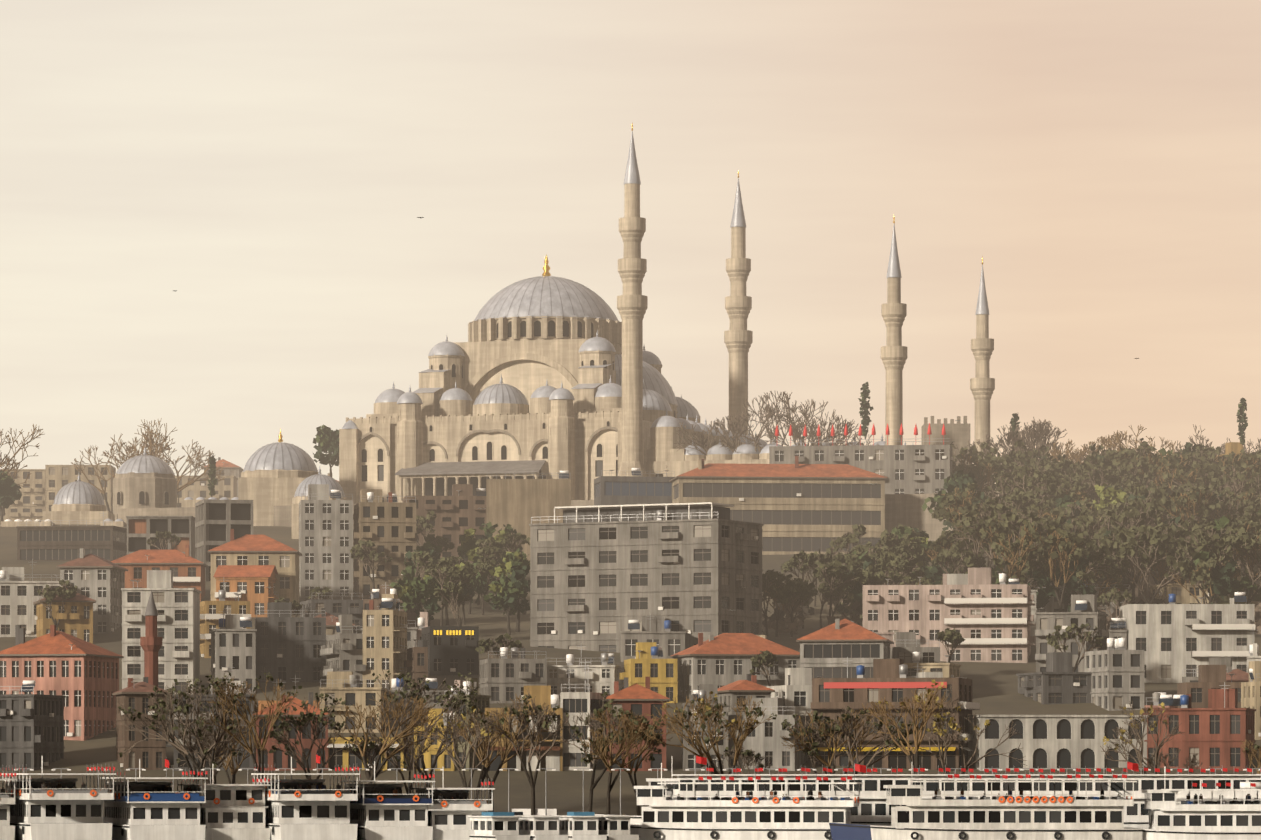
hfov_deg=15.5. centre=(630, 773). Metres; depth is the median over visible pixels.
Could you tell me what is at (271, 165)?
sky
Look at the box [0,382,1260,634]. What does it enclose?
leafy trees
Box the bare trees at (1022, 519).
[0,391,1260,815]
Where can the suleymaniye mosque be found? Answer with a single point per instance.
(546, 373)
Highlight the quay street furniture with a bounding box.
[14,768,1259,821]
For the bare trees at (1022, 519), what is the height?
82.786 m
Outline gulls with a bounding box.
[173,217,1137,610]
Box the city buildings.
[0,423,1260,770]
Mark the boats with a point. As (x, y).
(1005, 806)
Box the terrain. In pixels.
[0,524,1260,815]
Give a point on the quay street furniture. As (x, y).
(549, 812)
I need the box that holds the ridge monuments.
[0,416,969,538]
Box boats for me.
[0,753,1260,839]
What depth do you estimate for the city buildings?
681.78 m
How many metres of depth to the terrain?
652.10 m
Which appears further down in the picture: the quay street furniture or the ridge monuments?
the quay street furniture
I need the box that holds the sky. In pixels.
[0,0,1260,495]
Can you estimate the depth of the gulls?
466.82 m
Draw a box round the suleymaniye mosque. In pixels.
[118,123,994,540]

